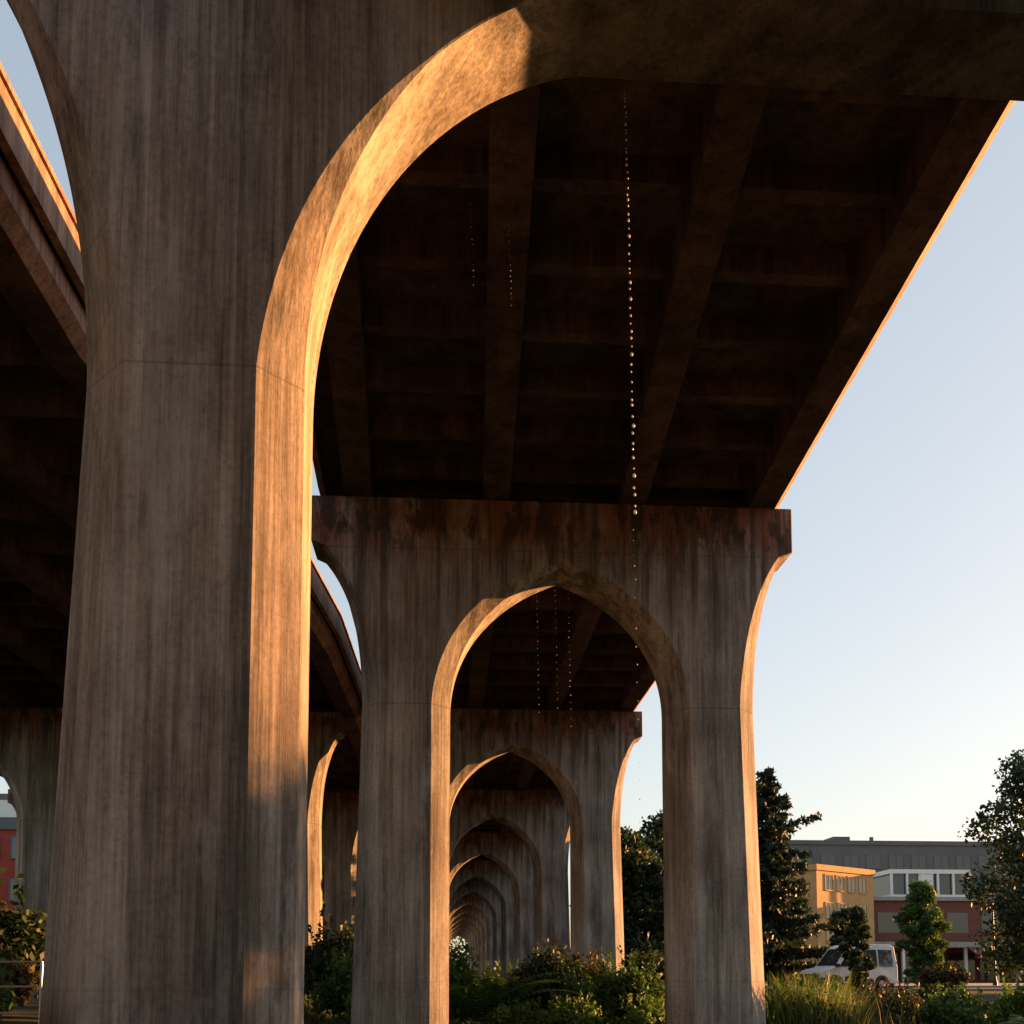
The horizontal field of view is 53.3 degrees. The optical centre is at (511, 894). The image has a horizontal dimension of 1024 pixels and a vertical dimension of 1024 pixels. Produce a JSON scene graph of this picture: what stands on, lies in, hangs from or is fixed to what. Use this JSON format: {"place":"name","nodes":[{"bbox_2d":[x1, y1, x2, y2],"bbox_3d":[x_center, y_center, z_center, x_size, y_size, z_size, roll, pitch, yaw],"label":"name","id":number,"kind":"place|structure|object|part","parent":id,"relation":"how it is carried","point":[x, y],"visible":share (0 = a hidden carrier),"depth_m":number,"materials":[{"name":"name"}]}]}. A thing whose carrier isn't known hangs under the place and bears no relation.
{"place":"outdoors","nodes":[
{"label":"outdoors","id":0,"kind":"place"},
{"bbox_2d":[0,800,16,816],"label":"roof glazing","id":1,"kind":"structure","parent":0,"point":[7,809],"depth_m":76.44,"materials":[{"name":"grey glass"}]},
{"bbox_2d":[0,991,1023,1023],"bbox_3d":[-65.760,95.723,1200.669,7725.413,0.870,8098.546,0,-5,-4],"label":"ground","id":2,"kind":"structure","parent":0,"point":[988,996],"depth_m":27.36,"materials":[{"name":"green plant"}]},
{"bbox_2d":[0,829,15,909],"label":"walls","id":3,"kind":"structure","parent":2,"relation":"on","point":[6,861],"depth_m":74.24,"materials":[{"name":"red brick"}]},
{"bbox_2d":[0,836,15,900],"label":"window frames","id":4,"kind":"structure","parent":3,"relation":"attached to","point":[9,858],"depth_m":74.20,"materials":[{"name":"grey metal"}]},
{"bbox_2d":[0,818,16,829],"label":"roof parapet","id":5,"kind":"structure","parent":3,"relation":"on","point":[8,823],"depth_m":74.33,"materials":[{"name":"grey metal"}]},
{"bbox_2d":[0,794,16,817],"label":"roof storey","id":6,"kind":"object","parent":3,"relation":"on","point":[3,796],"depth_m":76.56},
{"bbox_2d":[9,837,15,899],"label":"windows","id":7,"kind":"structure","parent":3,"relation":"attached to","point":[13,852],"depth_m":74.28,"materials":[{"name":"grey glass"}]},
{"bbox_2d":[0,958,15,1019],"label":"shrub","id":8,"kind":"object","parent":2,"relation":"on","point":[5,998],"visible":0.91,"depth_m":17.49,"materials":[{"name":"green plant"}]},
{"bbox_2d":[0,941,39,1011],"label":"shrub","id":9,"kind":"object","parent":2,"relation":"on","point":[19,975],"visible":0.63,"depth_m":19.98,"materials":[{"name":"green plant"}]},
{"bbox_2d":[0,961,43,1023],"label":"metal railing","id":10,"kind":"object","parent":2,"relation":"on","point":[41,974],"visible":0.75,"depth_m":13.56,"materials":[{"name":"metal"}]},
{"bbox_2d":[0,867,46,1005],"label":"shrub","id":11,"kind":"object","parent":2,"relation":"on","point":[29,944],"visible":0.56,"depth_m":22.96,"materials":[{"name":"green plant"}]},
{"bbox_2d":[0,62,361,1003],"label":"concrete viaduct","id":12,"kind":"object","parent":2,"relation":"on","point":[42,356],"visible":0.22,"depth_m":28.46,"materials":[{"name":"grey concrete"}]},
{"bbox_2d":[304,903,354,1004],"bbox_3d":[-7.002,2.410,39.579,3.747,4.281,3.042,-3,-5,34],"label":"shrub","id":13,"kind":"object","parent":2,"relation":"on","point":[315,963],"visible":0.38,"depth_m":39.21,"materials":[{"name":"green plant"}]},
{"bbox_2d":[306,940,352,1021],"bbox_3d":[-5.195,2.807,32.464,2.464,2.765,2.151,4,-6,-42],"label":"shrub","id":14,"kind":"object","parent":2,"relation":"on","point":[334,991],"visible":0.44,"depth_m":32.22,"materials":[{"name":"green plant"}]},
{"bbox_2d":[342,993,351,1023],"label":"shrub","id":15,"kind":"object","parent":2,"relation":"on","point":[347,1003],"visible":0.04,"depth_m":30.60,"materials":[{"name":"green plant"}]},
{"bbox_2d":[449,946,482,1022],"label":"shrub","id":16,"kind":"object","parent":2,"relation":"on","point":[456,976],"visible":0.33,"depth_m":32.42,"materials":[{"name":"green plant"}]},
{"bbox_2d":[476,960,531,1023],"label":"shrub","id":17,"kind":"object","parent":2,"relation":"on","point":[497,971],"visible":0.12,"depth_m":29.72,"materials":[{"name":"green plant"}]},
{"bbox_2d":[7,0,1023,1023],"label":"concrete viaduct","id":18,"kind":"object","parent":2,"relation":"on","point":[301,252],"visible":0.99,"depth_m":14.57,"materials":[{"name":"grey concrete"}]},
{"bbox_2d":[624,93,644,998],"bbox_3d":[1.569,-4.728,13.135,0.160,12.079,0.036,0,-5,-4],"label":"water drip","id":19,"kind":"object","parent":18,"relation":"attached to","point":[632,416],"visible":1,"depth_m":13.32,"materials":[{"name":"white"}]},
{"bbox_2d":[449,970,585,1021],"bbox_3d":[-0.699,2.732,27.178,4.495,1.453,4.488,4,-6,-38],"label":"fern plant","id":20,"kind":"object","parent":2,"relation":"on","point":[461,999],"visible":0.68,"depth_m":26.51,"materials":[{"name":"green plant"}]},
{"bbox_2d":[483,997,555,1023],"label":"shrub","id":21,"kind":"object","parent":2,"relation":"on","point":[517,1013],"visible":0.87,"depth_m":26.28,"materials":[{"name":"green plant"}]},
{"bbox_2d":[500,936,575,1012],"bbox_3d":[0.726,2.611,28.927,2.231,2.883,1.831,2,-5,-20],"label":"shrub","id":22,"kind":"object","parent":2,"relation":"on","point":[552,965],"visible":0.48,"depth_m":28.73,"materials":[{"name":"green plant"}]},
{"bbox_2d":[449,936,627,977],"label":"distant trees","id":23,"kind":"object","parent":2,"relation":"on","point":[459,948],"visible":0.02,"depth_m":260.13,"materials":[{"name":"green plant"}]},
{"bbox_2d":[536,989,605,1023],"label":"shrub","id":24,"kind":"object","parent":2,"relation":"on","point":[579,1012],"visible":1,"depth_m":26.06,"materials":[{"name":"green plant"}]},
{"bbox_2d":[529,947,624,984],"bbox_3d":[2.056,2.902,32.264,3.874,2.551,2.017,0,-5,-4],"label":"shrub","id":25,"kind":"object","parent":2,"relation":"on","point":[595,958],"visible":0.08,"depth_m":32.09,"materials":[{"name":"green plant"}]},
{"bbox_2d":[303,986,857,1023],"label":"grass","id":26,"kind":"structure","parent":2,"relation":"on","point":[330,1020],"depth_m":32.49,"materials":[{"name":"green plant"}]},
{"bbox_2d":[546,958,619,1023],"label":"shrub","id":27,"kind":"object","parent":2,"relation":"on","point":[586,986],"visible":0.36,"depth_m":27.65,"materials":[{"name":"green plant"}]},
{"bbox_2d":[569,825,663,970],"bbox_3d":[6.790,1.058,62.141,6.458,10.376,6.988,0,-5,-4],"label":"deciduous tree","id":28,"kind":"object","parent":2,"relation":"on","point":[635,854],"visible":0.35,"depth_m":60.59,"materials":[{"name":"green plant"}]},
{"bbox_2d":[594,947,664,1023],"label":"shrub","id":29,"kind":"object","parent":2,"relation":"on","point":[634,982],"visible":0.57,"depth_m":27.78,"materials":[{"name":"green plant"}]},
{"bbox_2d":[609,992,664,1023],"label":"shrub","id":30,"kind":"object","parent":2,"relation":"on","point":[643,1014],"visible":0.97,"depth_m":26.14,"materials":[{"name":"green plant"}]},
{"bbox_2d":[617,932,664,1012],"bbox_3d":[4.111,2.564,30.266,2.381,2.959,2.191,0,-5,-4],"label":"shrub","id":31,"kind":"object","parent":2,"relation":"on","point":[658,960],"visible":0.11,"depth_m":30.13,"materials":[{"name":"green plant"}]},
{"bbox_2d":[633,809,663,945],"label":"deciduous tree","id":32,"kind":"object","parent":2,"relation":"on","point":[653,838],"visible":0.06,"depth_m":66.04,"materials":[{"name":"green plant"}]},
{"bbox_2d":[637,930,663,970],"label":"shrub","id":33,"kind":"object","parent":2,"relation":"on","point":[655,945],"visible":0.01,"depth_m":36.40,"materials":[{"name":"green plant"}]},
{"bbox_2d":[648,896,791,956],"bbox_3d":[10.779,0.152,52.376,7.476,10.115,7.101,0,-5,-4],"label":"conifer tree","id":34,"kind":"object","parent":2,"relation":"on","point":[659,916],"visible":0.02,"depth_m":52.84,"materials":[{"name":"green plant"}]},
{"bbox_2d":[763,864,811,986],"bbox_3d":[16.547,1.863,65.001,5.173,8.773,4.991,-4,-6,41],"label":"deciduous tree","id":35,"kind":"object","parent":2,"relation":"on","point":[805,906],"visible":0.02,"depth_m":64.18,"materials":[{"name":"green plant"}]},
{"bbox_2d":[765,978,834,1020],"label":"shrub","id":36,"kind":"object","parent":2,"relation":"on","point":[783,980],"visible":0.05,"depth_m":32.14,"materials":[{"name":"green plant"}]},
{"bbox_2d":[755,765,846,987],"bbox_3d":[14.804,-0.842,57.801,7.901,12.948,7.470,0,-5,-4],"label":"conifer tree","id":37,"kind":"object","parent":2,"relation":"on","point":[776,855],"visible":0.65,"depth_m":56.50,"materials":[{"name":"green plant"}]},
{"bbox_2d":[765,870,874,982],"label":"walls","id":38,"kind":"structure","parent":2,"relation":"on","point":[820,896],"depth_m":89.14,"materials":[{"name":"paint"}]},
{"bbox_2d":[807,864,874,875],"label":"roof parapet","id":39,"kind":"structure","parent":38,"relation":"on","point":[839,869],"depth_m":90.18,"materials":[{"name":"beige concrete"}]},
{"bbox_2d":[824,874,867,946],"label":"window frames","id":40,"kind":"structure","parent":38,"relation":"attached to","point":[859,892],"depth_m":90.41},
{"bbox_2d":[826,875,866,945],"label":"windows","id":41,"kind":"structure","parent":38,"relation":"attached to","point":[830,879],"depth_m":90.17,"materials":[{"name":"grey glass"}]},
{"bbox_2d":[798,972,841,988],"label":"shrub","id":42,"kind":"object","parent":2,"relation":"on","point":[824,978],"visible":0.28,"depth_m":47.00,"materials":[{"name":"green plant"}]},
{"bbox_2d":[836,904,875,989],"bbox_3d":[16.814,2.738,50.012,1.805,4.588,2.068,0,-5,-4],"label":"deciduous tree","id":43,"kind":"object","parent":2,"relation":"on","point":[856,936],"visible":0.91,"depth_m":49.78,"materials":[{"name":"green plant"}]},
{"bbox_2d":[839,975,924,1018],"bbox_3d":[11.113,3.239,30.579,2.988,1.676,2.293,0,-5,-4],"label":"shrub","id":44,"kind":"object","parent":2,"relation":"on","point":[886,993],"visible":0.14,"depth_m":30.27,"materials":[{"name":"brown plant"}]},
{"bbox_2d":[848,982,921,1023],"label":"shrub","id":45,"kind":"object","parent":2,"relation":"on","point":[906,1010],"visible":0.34,"depth_m":26.25,"materials":[{"name":"green plant"}]},
{"bbox_2d":[766,986,1021,990],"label":"kerb","id":46,"kind":"structure","parent":2,"relation":"on","point":[989,988],"depth_m":65.20,"materials":[{"name":"concrete"}]},
{"bbox_2d":[788,844,1023,896],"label":"walls","id":47,"kind":"structure","parent":2,"relation":"on","point":[907,851],"depth_m":115.74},
{"bbox_2d":[825,837,872,840],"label":"roof plant","id":48,"kind":"object","parent":47,"relation":"on","point":[845,838],"visible":0.18,"depth_m":119.59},
{"bbox_2d":[785,840,1019,845],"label":"roof parapet","id":49,"kind":"structure","parent":47,"relation":"on","point":[862,842],"depth_m":115.54,"materials":[{"name":"grey metal"}]},
{"bbox_2d":[799,854,1009,896],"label":"windows","id":50,"kind":"structure","parent":47,"relation":"attached to","point":[917,861],"depth_m":115.64,"materials":[{"name":"grey glass"}]},
{"bbox_2d":[798,854,1015,896],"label":"window frames","id":51,"kind":"structure","parent":47,"relation":"attached to","point":[903,861],"depth_m":115.60,"materials":[{"name":"grey metal"}]},
{"bbox_2d":[892,879,952,982],"bbox_3d":[25.712,2.554,63.827,3.612,7.123,3.373,-1,-5,16],"label":"deciduous tree","id":52,"kind":"object","parent":2,"relation":"on","point":[920,897],"visible":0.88,"depth_m":63.26,"materials":[{"name":"green plant"}]},
{"bbox_2d":[911,961,973,990],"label":"shrub","id":53,"kind":"object","parent":2,"relation":"on","point":[944,973],"visible":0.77,"depth_m":48.22,"materials":[{"name":"green plant"}]},
{"bbox_2d":[895,977,992,1021],"bbox_3d":[13.923,3.552,33.750,2.862,1.663,3.219,4,-6,-41],"label":"shrub","id":54,"kind":"object","parent":2,"relation":"on","point":[927,991],"visible":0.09,"depth_m":33.52,"materials":[{"name":"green plant"}]},
{"bbox_2d":[874,901,1015,982],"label":"walls","id":55,"kind":"structure","parent":2,"relation":"on","point":[974,918],"depth_m":94.93,"materials":[{"name":"red brick"}]},
{"bbox_2d":[873,874,1023,980],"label":"glazing","id":56,"kind":"structure","parent":55,"relation":"on","point":[881,887],"depth_m":96.96,"materials":[{"name":"grey glass"}]},
{"bbox_2d":[874,897,1023,947],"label":"cornice","id":57,"kind":"structure","parent":55,"relation":"on","point":[960,944],"depth_m":94.29,"materials":[{"name":"concrete"}]},
{"bbox_2d":[873,869,969,896],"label":"white storey frame","id":58,"kind":"object","parent":57,"relation":"on","point":[924,874],"visible":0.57,"depth_m":96.64,"materials":[{"name":"paint"}]},
{"bbox_2d":[968,947,1009,958],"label":"awning","id":59,"kind":"object","parent":57,"relation":"attached to","point":[975,951],"visible":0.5,"depth_m":92.67,"materials":[{"name":"red fabric"}]},
{"bbox_2d":[910,982,989,1023],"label":"shrub","id":60,"kind":"object","parent":2,"relation":"on","point":[958,1006],"visible":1,"depth_m":25.83,"materials":[{"name":"green plant"}]},
{"bbox_2d":[901,947,999,982],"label":"posts","id":61,"kind":"object","parent":2,"relation":"on","point":[965,960],"visible":0.23,"depth_m":93.68,"materials":[{"name":"white metal"}]},
{"bbox_2d":[957,749,1023,980],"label":"deciduous tree","id":62,"kind":"object","parent":2,"relation":"on","point":[1008,915],"visible":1,"depth_m":47.69,"materials":[{"name":"green plant"}]},
{"bbox_2d":[984,977,1023,1023],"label":"shrub","id":63,"kind":"object","parent":2,"relation":"on","point":[1011,1003],"visible":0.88,"depth_m":26.12,"materials":[{"name":"green plant"}]},
{"bbox_2d":[997,1014,1023,1023],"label":"fern plant","id":64,"kind":"object","parent":2,"relation":"on","point":[1015,1022],"visible":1,"depth_m":24.26,"materials":[{"name":"green plant"}]},
{"bbox_2d":[0,0,1023,956],"label":"sky","id":65,"kind":"structure","parent":0,"point":[888,680],"materials":[{"name":"blue"}]},
{"bbox_2d":[764,907,816,981],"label":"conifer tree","id":66,"kind":"object","parent":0,"point":[800,962],"depth_m":65.28,"materials":[{"name":"green plant"}]},
{"bbox_2d":[764,966,882,1023],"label":"tall grass","id":67,"kind":"structure","parent":0,"point":[795,1003],"depth_m":24.50,"materials":[{"name":"green plant"}]},
{"bbox_2d":[799,944,897,988],"bbox_3d":[17.644,3.801,53.549,4.820,2.396,2.270,1,-5,-18],"label":"white van","id":68,"kind":"object","parent":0,"point":[832,961],"visible":0.35,"depth_m":53.09,"materials":[{"name":"paint"}]},
{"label":"windows","id":69,"kind":"part","parent":68,"relation":"part of","materials":[{"name":"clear glass"}]},
{"bbox_2d":[788,990,922,1023],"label":"tall grass","id":70,"kind":"structure","parent":0,"point":[864,1019],"depth_m":23.99,"materials":[{"name":"green plant"}]},
{"bbox_2d":[764,983,1023,985],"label":"pavement","id":71,"kind":"structure","parent":0,"point":[968,984],"depth_m":74.68,"materials":[{"name":"concrete"}]},
{"bbox_2d":[813,906,860,984],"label":"deciduous tree","id":72,"kind":"object","parent":71,"relation":"on","point":[836,938],"visible":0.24,"depth_m":68.13,"materials":[{"name":"green plant"}]},
{"bbox_2d":[966,896,997,984],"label":"street lamp","id":73,"kind":"object","parent":71,"relation":"on","point":[995,981],"visible":0.46,"depth_m":68.24,"materials":[{"name":"metal"}]},
{"bbox_2d":[1017,971,1023,982],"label":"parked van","id":74,"kind":"object","parent":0,"point":[1021,977],"visible":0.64,"depth_m":62.36,"materials":[{"name":"grey metal"}]}
]}

